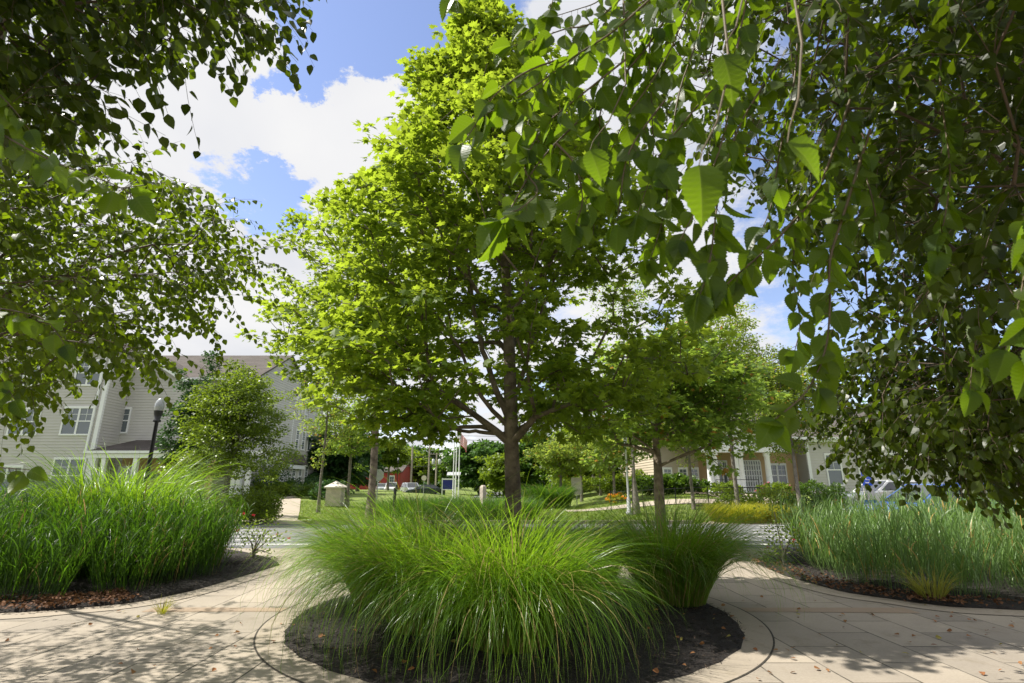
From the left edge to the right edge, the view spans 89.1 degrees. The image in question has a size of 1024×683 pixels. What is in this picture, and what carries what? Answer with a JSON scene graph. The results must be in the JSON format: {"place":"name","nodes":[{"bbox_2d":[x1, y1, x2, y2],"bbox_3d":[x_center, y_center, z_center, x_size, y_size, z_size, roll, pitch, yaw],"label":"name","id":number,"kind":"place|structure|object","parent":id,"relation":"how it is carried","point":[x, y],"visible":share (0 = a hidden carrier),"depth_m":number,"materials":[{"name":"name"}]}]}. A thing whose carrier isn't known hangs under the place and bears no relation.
{"place":"outdoors","nodes":[
{"label":"outdoors","id":0,"kind":"place"},
{"bbox_2d":[0,479,59,505],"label":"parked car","id":1,"kind":"object","parent":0,"point":[6,482],"visible":0.02,"depth_m":26.23,"materials":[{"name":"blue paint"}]},
{"bbox_2d":[0,438,249,576],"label":"fountain grass","id":2,"kind":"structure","parent":0,"point":[76,487],"depth_m":8.63,"materials":[{"name":"plant"}]},
{"bbox_2d":[44,462,251,574],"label":"fountain grass","id":3,"kind":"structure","parent":0,"point":[178,501],"depth_m":8.52,"materials":[{"name":"plant"}]},
{"bbox_2d":[224,496,305,523],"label":"path","id":4,"kind":"structure","parent":0,"point":[289,505],"depth_m":25.98,"materials":[{"name":"concrete"}]},
{"bbox_2d":[346,463,414,489],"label":"barn","id":5,"kind":"structure","parent":0,"point":[404,473],"depth_m":89.19,"materials":[{"name":"wood"}]},
{"bbox_2d":[471,492,521,497],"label":"car park","id":6,"kind":"structure","parent":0,"point":[492,497],"depth_m":62.29,"materials":[{"name":"asphalt"}]},
{"bbox_2d":[0,548,1023,682],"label":"plaza pavement","id":7,"kind":"structure","parent":0,"point":[173,647],"depth_m":4.96,"materials":[{"name":"concrete"}]},
{"bbox_2d":[0,549,278,612],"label":"mulch bed","id":8,"kind":"object","parent":7,"relation":"on","point":[84,584],"visible":0.42,"depth_m":7.58,"materials":[{"name":"soil"}]},
{"bbox_2d":[0,477,255,602],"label":"reed grass","id":9,"kind":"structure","parent":8,"relation":"on","point":[61,554],"depth_m":7.31,"materials":[{"name":"plant"}]},
{"bbox_2d":[223,509,290,558],"bbox_3d":[-5.175,3.900,10.440,1.217,1.013,1.316,0,-15,0],"label":"rose bush","id":10,"kind":"object","parent":8,"relation":"on","point":[255,544],"visible":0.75,"depth_m":10.40,"materials":[{"name":"green plant"}]},
{"bbox_2d":[0,552,1023,609],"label":"leaf litter","id":11,"kind":"object","parent":8,"relation":"on","point":[80,595],"visible":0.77,"depth_m":6.58,"materials":[{"name":"plant"}]},
{"bbox_2d":[0,557,297,618],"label":"bed border","id":12,"kind":"object","parent":7,"relation":"on","point":[229,583],"visible":0.84,"depth_m":6.63,"materials":[{"name":"concrete"}]},
{"bbox_2d":[0,5,314,466],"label":"birch tree","id":13,"kind":"object","parent":7,"relation":"on","point":[23,199],"visible":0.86,"depth_m":3.98,"materials":[{"name":"green plant"}]},
{"bbox_2d":[0,0,326,212],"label":"birch tree","id":14,"kind":"object","parent":7,"relation":"on","point":[33,72],"visible":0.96,"depth_m":2.37,"materials":[{"name":"green plant"}]},
{"bbox_2d":[0,90,157,496],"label":"birch branches","id":15,"kind":"object","parent":14,"relation":"attached to","point":[41,168],"visible":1,"depth_m":1.53,"materials":[{"name":"green plant"}]},
{"bbox_2d":[142,607,286,611],"bbox_3d":[-3.525,3.201,6.210,1.650,0.001,0.230,0,-15,0],"label":"pavement band","id":16,"kind":"object","parent":7,"relation":"on","point":[201,609],"visible":1,"depth_m":6.21,"materials":[{"name":"concrete"}]},
{"bbox_2d":[5,595,1021,678],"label":"fallen leaves","id":17,"kind":"object","parent":7,"relation":"on","point":[656,670],"visible":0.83,"depth_m":4.84,"materials":[{"name":"brown plant"}]},
{"bbox_2d":[280,582,746,682],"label":"mulch","id":18,"kind":"object","parent":7,"relation":"on","point":[685,651],"visible":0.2,"depth_m":4.51,"materials":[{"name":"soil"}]},
{"bbox_2d":[231,484,491,630],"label":"maiden grass","id":19,"kind":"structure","parent":18,"relation":"on","point":[325,545],"depth_m":6.21,"materials":[{"name":"plant"}]},
{"bbox_2d":[224,467,603,681],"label":"maiden grass","id":20,"kind":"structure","parent":18,"relation":"on","point":[358,560],"depth_m":4.72,"materials":[{"name":"plant"}]},
{"bbox_2d":[328,484,503,594],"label":"maiden grass","id":21,"kind":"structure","parent":18,"relation":"on","point":[413,516],"depth_m":7.93,"materials":[{"name":"plant"}]},
{"bbox_2d":[259,0,756,550],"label":"maple tree","id":22,"kind":"object","parent":18,"relation":"on","point":[399,186],"visible":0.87,"depth_m":6.90,"materials":[{"name":"green plant"}]},
{"bbox_2d":[320,453,698,682],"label":"maiden grass","id":23,"kind":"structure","parent":18,"relation":"on","point":[529,619],"depth_m":4.23,"materials":[{"name":"plant"}]},
{"bbox_2d":[451,492,605,554],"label":"maiden grass","id":24,"kind":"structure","parent":18,"relation":"on","point":[523,519],"depth_m":8.25,"materials":[{"name":"plant"}]},
{"bbox_2d":[522,485,656,594],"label":"maiden grass","id":25,"kind":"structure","parent":18,"relation":"on","point":[589,531],"depth_m":7.58,"materials":[{"name":"plant"}]},
{"bbox_2d":[536,468,828,617],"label":"maiden grass","id":26,"kind":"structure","parent":18,"relation":"on","point":[701,559],"depth_m":6.16,"materials":[{"name":"plant"}]},
{"bbox_2d":[255,580,772,682],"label":"planter border","id":27,"kind":"object","parent":7,"relation":"on","point":[745,658],"visible":0.46,"depth_m":4.52,"materials":[{"name":"concrete"}]},
{"bbox_2d":[253,580,774,682],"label":"border joint","id":28,"kind":"object","parent":7,"relation":"on","point":[264,661],"visible":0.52,"depth_m":4.60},
{"bbox_2d":[598,0,1023,535],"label":"birch tree","id":29,"kind":"object","parent":7,"relation":"on","point":[988,449],"visible":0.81,"depth_m":2.48,"materials":[{"name":"green plant"}]},
{"bbox_2d":[741,608,918,612],"bbox_3d":[3.755,3.192,6.176,1.990,0.001,0.280,0,-15,0],"label":"pavement band","id":30,"kind":"object","parent":7,"relation":"on","point":[880,610],"visible":1,"depth_m":6.17,"materials":[{"name":"concrete"}]},
{"bbox_2d":[737,555,1023,615],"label":"bed border","id":31,"kind":"object","parent":7,"relation":"on","point":[813,587],"visible":0.79,"depth_m":6.75,"materials":[{"name":"concrete"}]},
{"bbox_2d":[757,548,1023,609],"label":"mulch bed","id":32,"kind":"object","parent":7,"relation":"on","point":[1004,594],"visible":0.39,"depth_m":7.47,"materials":[{"name":"soil"}]},
{"bbox_2d":[0,554,1023,609],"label":"mulch chips","id":33,"kind":"object","parent":32,"relation":"on","point":[241,558],"visible":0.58,"depth_m":7.37,"materials":[{"name":"wood"}]},
{"bbox_2d":[748,500,811,564],"bbox_3d":[5.010,3.554,9.612,1.062,1.214,1.146,13,-20,-40],"label":"rose bush","id":34,"kind":"object","parent":32,"relation":"on","point":[780,542],"visible":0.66,"depth_m":9.52,"materials":[{"name":"green plant"}]},
{"bbox_2d":[758,481,1023,595],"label":"switchgrass","id":35,"kind":"object","parent":32,"relation":"on","point":[959,539],"visible":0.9,"depth_m":7.57,"materials":[{"name":"plant"}]},
{"bbox_2d":[883,552,969,599],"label":"straw grass","id":36,"kind":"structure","parent":32,"relation":"on","point":[939,590],"depth_m":6.64,"materials":[{"name":"plant"}]},
{"bbox_2d":[0,0,1023,457],"label":"sky","id":37,"kind":"structure","parent":0,"point":[280,144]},
{"bbox_2d":[224,524,802,547],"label":"road","id":38,"kind":"structure","parent":0,"point":[305,536],"depth_m":15.75,"materials":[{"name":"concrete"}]},
{"bbox_2d":[143,398,164,484],"bbox_3d":[-9.107,3.210,13.014,0.320,3.588,0.312,0,-15,0],"label":"street lamp","id":39,"kind":"object","parent":38,"relation":"on","point":[159,406],"visible":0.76,"depth_m":13.26,"materials":[{"name":"black metal"}]},
{"bbox_2d":[233,197,476,526],"bbox_3d":[-4.658,0.630,17.492,7.385,10.940,7.103,0,-15,0],"label":"maple tree","id":40,"kind":"object","parent":38,"relation":"on","point":[309,371],"visible":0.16,"depth_m":16.35,"materials":[{"name":"green plant"}]},
{"bbox_2d":[843,482,1016,523],"bbox_3d":[12.255,4.798,14.860,4.705,1.500,1.808,0,-15,0],"label":"parked car","id":41,"kind":"object","parent":38,"relation":"on","point":[926,492],"visible":0.02,"depth_m":14.73,"materials":[{"name":"blue paint"}]},
{"bbox_2d":[204,487,825,523],"bbox_3d":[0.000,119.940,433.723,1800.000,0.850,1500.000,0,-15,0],"label":"ground","id":42,"kind":"structure","parent":0,"point":[448,493],"depth_m":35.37,"materials":[{"name":"plant"}]},
{"bbox_2d":[0,315,310,499],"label":"apartment building","id":43,"kind":"structure","parent":42,"relation":"on","point":[114,423],"depth_m":34.75,"materials":[{"name":"paint"}]},
{"bbox_2d":[5,407,41,434],"bbox_3d":[-31.677,5.179,33.793,1.951,1.830,0.120,0,-15,0],"label":"window","id":44,"kind":"structure","parent":43,"relation":"in","point":[28,409],"depth_m":33.73,"materials":[{"name":"white glass"}]},
{"bbox_2d":[50,457,86,488],"bbox_3d":[-28.144,8.456,32.895,2.089,2.227,0.120,0,-15,0],"label":"window","id":45,"kind":"structure","parent":43,"relation":"in","point":[61,459],"depth_m":33.04,"materials":[{"name":"white glass"}]},
{"bbox_2d":[58,406,95,434],"bbox_3d":[-28.220,5.148,33.801,2.049,1.895,0.120,0,-15,0],"label":"window","id":46,"kind":"structure","parent":43,"relation":"in","point":[82,415],"depth_m":33.78,"materials":[{"name":"white glass"}]},
{"bbox_2d":[74,359,100,385],"bbox_3d":[-28.192,2.060,34.647,1.767,1.819,0.120,0,-15,0],"label":"window","id":47,"kind":"structure","parent":43,"relation":"in","point":[96,376],"depth_m":34.58,"materials":[{"name":"white glass"}]},
{"bbox_2d":[120,407,131,432],"bbox_3d":[-26.873,5.421,35.800,1.102,1.799,0.120,0,-15,0],"label":"window","id":48,"kind":"structure","parent":43,"relation":"in","point":[124,429],"depth_m":35.79,"materials":[{"name":"white glass"}]},
{"bbox_2d":[150,350,222,498],"bbox_3d":[-14.978,4.332,24.224,3.015,8.134,2.889,0,-15,0],"label":"evergreen tree","id":49,"kind":"object","parent":42,"relation":"on","point":[168,433],"visible":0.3,"depth_m":23.90,"materials":[{"name":"green plant"}]},
{"bbox_2d":[155,358,306,513],"bbox_3d":[-10.889,3.798,20.602,5.011,6.469,4.932,11,-19,-34],"label":"young tree","id":50,"kind":"object","parent":42,"relation":"on","point":[227,422],"visible":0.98,"depth_m":20.23,"materials":[{"name":"green plant"}]},
{"bbox_2d":[218,484,262,522],"bbox_3d":[-10.534,6.328,20.214,2.345,1.568,1.964,0,-15,0],"label":"shrub","id":51,"kind":"object","parent":42,"relation":"on","point":[236,494],"visible":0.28,"depth_m":20.00,"materials":[{"name":"green plant"}]},
{"bbox_2d":[228,485,286,523],"bbox_3d":[-9.623,6.262,19.734,1.882,1.639,1.895,0,-15,0],"label":"shrub","id":52,"kind":"object","parent":42,"relation":"on","point":[268,499],"visible":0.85,"depth_m":19.64,"materials":[{"name":"green plant"}]},
{"bbox_2d":[249,481,293,495],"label":"shrub","id":53,"kind":"object","parent":42,"relation":"on","point":[284,487],"visible":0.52,"depth_m":37.64,"materials":[{"name":"green plant"}]},
{"bbox_2d":[250,458,298,491],"bbox_3d":[-18.239,10.034,38.543,4.009,2.977,4.008,14,-21,-42],"label":"shrub","id":54,"kind":"object","parent":42,"relation":"on","point":[276,482],"visible":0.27,"depth_m":38.42,"materials":[{"name":"green plant"}]},
{"bbox_2d":[275,377,322,495],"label":"apartment building","id":55,"kind":"structure","parent":42,"relation":"on","point":[308,447],"depth_m":46.97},
{"bbox_2d":[290,481,315,497],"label":"shrub","id":56,"kind":"object","parent":42,"relation":"on","point":[298,490],"visible":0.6,"depth_m":35.75,"materials":[{"name":"green plant"}]},
{"bbox_2d":[285,365,362,512],"bbox_3d":[-9.693,4.252,27.069,4.021,8.852,4.348,0,-15,0],"label":"young tree","id":57,"kind":"object","parent":42,"relation":"on","point":[326,418],"visible":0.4,"depth_m":26.61,"materials":[{"name":"green plant"}]},
{"bbox_2d":[308,479,354,499],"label":"shrub","id":58,"kind":"object","parent":42,"relation":"on","point":[316,490],"visible":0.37,"depth_m":34.24,"materials":[{"name":"green plant"}]},
{"bbox_2d":[324,481,346,505],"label":"stone pier","id":59,"kind":"structure","parent":42,"relation":"on","point":[335,490],"depth_m":29.39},
{"bbox_2d":[306,432,369,483],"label":"pine tree","id":60,"kind":"object","parent":42,"relation":"on","point":[336,466],"visible":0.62,"depth_m":49.23,"materials":[{"name":"green plant"}]},
{"bbox_2d":[305,395,389,506],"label":"maple tree","id":61,"kind":"object","parent":42,"relation":"on","point":[349,450],"visible":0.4,"depth_m":29.89,"materials":[{"name":"green plant"}]},
{"bbox_2d":[350,448,387,490],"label":"pine tree","id":62,"kind":"object","parent":42,"relation":"on","point":[366,481],"visible":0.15,"depth_m":67.22,"materials":[{"name":"green plant"}]},
{"bbox_2d":[378,436,415,489],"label":"bushy tree","id":63,"kind":"object","parent":42,"relation":"on","point":[389,459],"visible":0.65,"depth_m":77.15,"materials":[{"name":"green plant"}]},
{"bbox_2d":[358,493,465,519],"bbox_3d":[-4.327,7.197,22.982,5.290,1.136,5.334,0,-15,0],"label":"grass mound","id":64,"kind":"object","parent":42,"relation":"on","point":[386,504],"depth_m":21.74,"materials":[{"name":"plant"}]},
{"bbox_2d":[407,451,439,484],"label":"tree","id":65,"kind":"object","parent":42,"relation":"on","point":[420,465],"visible":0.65,"depth_m":100.80,"materials":[{"name":"green plant"}]},
{"bbox_2d":[403,484,445,494],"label":"parked car","id":66,"kind":"object","parent":42,"relation":"on","point":[417,489],"visible":0.52,"depth_m":58.99,"materials":[{"name":"grey paint"}]},
{"bbox_2d":[413,446,442,484],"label":"tree","id":67,"kind":"object","parent":42,"relation":"on","point":[432,451],"visible":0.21,"depth_m":115.96,"materials":[{"name":"green plant"}]},
{"bbox_2d":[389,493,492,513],"bbox_3d":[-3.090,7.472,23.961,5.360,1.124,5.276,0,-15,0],"label":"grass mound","id":68,"kind":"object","parent":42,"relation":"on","point":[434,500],"depth_m":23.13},
{"bbox_2d":[432,446,454,485],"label":"oak tree","id":69,"kind":"object","parent":42,"relation":"on","point":[442,466],"visible":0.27,"depth_m":95.84,"materials":[{"name":"green plant"}]},
{"bbox_2d":[441,472,460,496],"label":"information kiosk","id":70,"kind":"object","parent":42,"relation":"on","point":[447,482],"visible":0.76,"depth_m":57.86,"materials":[{"name":"blue metal"}]},
{"bbox_2d":[430,495,504,519],"bbox_3d":[-1.601,6.938,21.959,4.245,1.095,4.236,0,-15,0],"label":"grass mound","id":71,"kind":"object","parent":42,"relation":"on","point":[487,502],"depth_m":20.90,"materials":[{"name":"plant"}]},
{"bbox_2d":[437,439,503,494],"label":"oak tree","id":72,"kind":"object","parent":42,"relation":"on","point":[469,474],"visible":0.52,"depth_m":67.46,"materials":[{"name":"green plant"}]},
{"bbox_2d":[315,520,690,523],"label":"kerb","id":73,"kind":"structure","parent":42,"relation":"on","point":[503,521],"depth_m":19.51,"materials":[{"name":"concrete"}]},
{"bbox_2d":[471,452,537,497],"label":"bushy tree","id":74,"kind":"object","parent":42,"relation":"on","point":[493,470],"visible":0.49,"depth_m":57.06,"materials":[{"name":"green plant"}]},
{"bbox_2d":[460,494,553,519],"bbox_3d":[-0.238,7.207,22.926,4.290,1.086,4.239,0,-15,0],"label":"grass mound","id":75,"kind":"object","parent":42,"relation":"on","point":[533,503],"depth_m":22.21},
{"bbox_2d":[519,430,553,487],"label":"tree","id":76,"kind":"object","parent":42,"relation":"on","point":[526,468],"visible":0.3,"depth_m":58.84,"materials":[{"name":"green plant"}]},
{"bbox_2d":[531,447,556,487],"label":"tree","id":77,"kind":"object","parent":42,"relation":"on","point":[542,476],"visible":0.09,"depth_m":56.23,"materials":[{"name":"green plant"}]},
{"bbox_2d":[521,480,583,508],"bbox_3d":[2.279,9.537,32.672,5.172,1.748,5.063,0,-15,0],"label":"grass mound","id":78,"kind":"object","parent":42,"relation":"on","point":[536,490],"depth_m":31.53,"materials":[{"name":"plant"}]},
{"bbox_2d":[523,432,588,486],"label":"young tree","id":79,"kind":"object","parent":42,"relation":"on","point":[556,457],"visible":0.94,"depth_m":34.54,"materials":[{"name":"green plant"}]},
{"bbox_2d":[540,423,595,496],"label":"tree","id":80,"kind":"object","parent":42,"relation":"on","point":[588,472],"visible":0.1,"depth_m":47.50,"materials":[{"name":"green plant"}]},
{"bbox_2d":[552,434,597,501],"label":"young tree","id":81,"kind":"object","parent":42,"relation":"on","point":[586,465],"visible":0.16,"depth_m":38.48,"materials":[{"name":"green plant"}]},
{"bbox_2d":[571,477,581,505],"bbox_3d":[4.302,9.980,34.618,0.682,1.794,0.070,0,-15,0],"label":"road sign","id":82,"kind":"object","parent":42,"relation":"on","point":[577,481],"visible":0.68,"depth_m":34.70,"materials":[{"name":"grey metal"}]},
{"bbox_2d":[545,473,631,493],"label":"hedge","id":83,"kind":"object","parent":42,"relation":"on","point":[587,482],"visible":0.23,"depth_m":44.25,"materials":[{"name":"green plant"}]},
{"bbox_2d":[581,432,645,493],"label":"young tree","id":84,"kind":"object","parent":42,"relation":"on","point":[614,454],"visible":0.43,"depth_m":32.57,"materials":[{"name":"green plant"}]},
{"bbox_2d":[575,251,662,513],"bbox_3d":[5.687,1.611,26.401,4.765,13.638,4.751,0,-15,0],"label":"tall tree","id":85,"kind":"object","parent":42,"relation":"on","point":[634,483],"visible":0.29,"depth_m":26.97,"materials":[{"name":"green plant"}]},
{"bbox_2d":[591,469,646,493],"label":"hedge","id":86,"kind":"object","parent":42,"relation":"on","point":[619,478],"visible":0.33,"depth_m":40.41,"materials":[{"name":"green plant"}]},
{"bbox_2d":[623,437,632,514],"bbox_3d":[5.577,6.347,25.219,0.320,3.884,0.312,0,-15,0],"label":"street lamp","id":87,"kind":"object","parent":42,"relation":"on","point":[628,497],"visible":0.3,"depth_m":25.07,"materials":[{"name":"grey metal"}]},
{"bbox_2d":[629,473,683,494],"bbox_3d":[9.931,9.567,34.800,4.544,1.579,2.185,0,-15,0],"label":"hedge","id":88,"kind":"object","parent":42,"relation":"on","point":[641,481],"visible":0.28,"depth_m":34.49,"materials":[{"name":"green plant"}]},
{"bbox_2d":[536,314,790,528],"bbox_3d":[3.473,2.085,12.594,5.446,5.537,5.534,-11,-19,36],"label":"maple tree","id":89,"kind":"object","parent":42,"relation":"on","point":[691,409],"visible":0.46,"depth_m":11.71,"materials":[{"name":"green plant"}]},
{"bbox_2d":[643,472,712,493],"bbox_3d":[10.827,9.253,33.720,4.895,1.586,2.098,0,-15,0],"label":"hedge","id":90,"kind":"object","parent":42,"relation":"on","point":[675,480],"visible":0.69,"depth_m":33.38,"materials":[{"name":"green plant"}]},
{"bbox_2d":[638,414,746,509],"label":"locust tree","id":91,"kind":"object","parent":42,"relation":"on","point":[688,463],"visible":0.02,"depth_m":26.31,"materials":[{"name":"green plant"}]},
{"bbox_2d":[610,479,775,509],"bbox_3d":[10.200,8.555,29.177,10.038,1.640,5.644,0,-15,0],"label":"metal railing","id":92,"kind":"object","parent":42,"relation":"on","point":[675,497],"visible":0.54,"depth_m":27.22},
{"bbox_2d":[693,492,724,508],"bbox_3d":[9.460,7.609,24.871,1.560,0.769,0.036,0,-15,0],"label":"picket railing","id":93,"kind":"object","parent":42,"relation":"on","point":[698,505],"visible":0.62,"depth_m":24.90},
{"bbox_2d":[659,301,781,506],"bbox_3d":[9.335,2.693,23.044,5.143,9.873,5.794,-13,-20,39],"label":"locust tree","id":94,"kind":"object","parent":42,"relation":"on","point":[742,326],"visible":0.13,"depth_m":22.75,"materials":[{"name":"green plant"}]},
{"bbox_2d":[702,480,743,495],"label":"shrub","id":95,"kind":"object","parent":42,"relation":"on","point":[714,485],"visible":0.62,"depth_m":31.48,"materials":[{"name":"green plant"}]},
{"bbox_2d":[713,489,766,505],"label":"shrub","id":96,"kind":"object","parent":42,"relation":"on","point":[725,497],"visible":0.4,"depth_m":23.86,"materials":[{"name":"green plant"}]},
{"bbox_2d":[736,501,797,522],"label":"gold grass","id":97,"kind":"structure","parent":42,"relation":"on","point":[770,514],"depth_m":20.07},
{"bbox_2d":[755,481,792,493],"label":"shrub","id":98,"kind":"object","parent":42,"relation":"on","point":[782,485],"visible":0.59,"depth_m":32.16,"materials":[{"name":"green plant"}]},
{"bbox_2d":[754,486,803,507],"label":"shrub","id":99,"kind":"object","parent":42,"relation":"on","point":[771,495],"visible":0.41,"depth_m":24.29,"materials":[{"name":"green plant"}]},
{"bbox_2d":[743,343,855,510],"bbox_3d":[11.151,3.499,20.745,4.315,7.123,4.372,0,-15,0],"label":"locust tree","id":100,"kind":"object","parent":42,"relation":"on","point":[794,393],"visible":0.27,"depth_m":20.52,"materials":[{"name":"green plant"}]},
{"bbox_2d":[779,483,850,515],"bbox_3d":[13.968,7.287,23.769,3.239,1.590,3.230,-8,-17,26],"label":"shrub","id":101,"kind":"object","parent":42,"relation":"on","point":[840,492],"visible":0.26,"depth_m":23.60,"materials":[{"name":"green plant"}]},
{"bbox_2d":[795,479,840,494],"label":"shrub","id":102,"kind":"object","parent":42,"relation":"on","point":[802,486],"visible":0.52,"depth_m":32.44,"materials":[{"name":"green plant"}]},
{"bbox_2d":[620,411,1017,493],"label":"clubhouse","id":103,"kind":"structure","parent":42,"relation":"on","point":[763,467],"depth_m":37.76},
{"bbox_2d":[743,460,762,491],"bbox_3d":[17.652,9.856,38.089,1.338,2.302,0.080,0,-15,0],"label":"door","id":104,"kind":"structure","parent":103,"relation":"in","point":[752,468],"depth_m":38.12,"materials":[{"name":"white glass"}]},
{"bbox_2d":[770,463,787,483],"bbox_3d":[19.483,9.794,38.127,1.394,1.685,0.120,0,-15,0],"label":"window","id":105,"kind":"structure","parent":103,"relation":"in","point":[779,472],"depth_m":38.16,"materials":[{"name":"white glass"}]},
{"bbox_2d":[824,453,844,485],"bbox_3d":[22.851,9.076,36.872,1.135,2.255,0.120,0,-15,0],"label":"window","id":106,"kind":"structure","parent":103,"relation":"in","point":[835,472],"depth_m":36.81,"materials":[{"name":"white glass"}]},
{"bbox_2d":[829,479,915,507],"bbox_3d":[16.651,6.849,23.008,4.505,1.450,1.808,0,-15,0],"label":"parked car","id":107,"kind":"object","parent":42,"relation":"on","point":[887,484],"visible":0.08,"depth_m":22.40,"materials":[{"name":"white paint"}]},
{"bbox_2d":[567,499,769,511],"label":"path","id":108,"kind":"structure","parent":0,"point":[671,501],"depth_m":28.89,"materials":[{"name":"concrete"}]},
{"bbox_2d":[439,0,1023,452],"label":"birch branches","id":109,"kind":"object","parent":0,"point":[701,194],"visible":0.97,"depth_m":1.45,"materials":[{"name":"leaf"},{"name":"brown bark"}]},
{"bbox_2d":[700,501,775,522],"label":"gold grass","id":110,"kind":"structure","parent":0,"point":[732,510],"depth_m":19.91,"materials":[{"name":"plant"}]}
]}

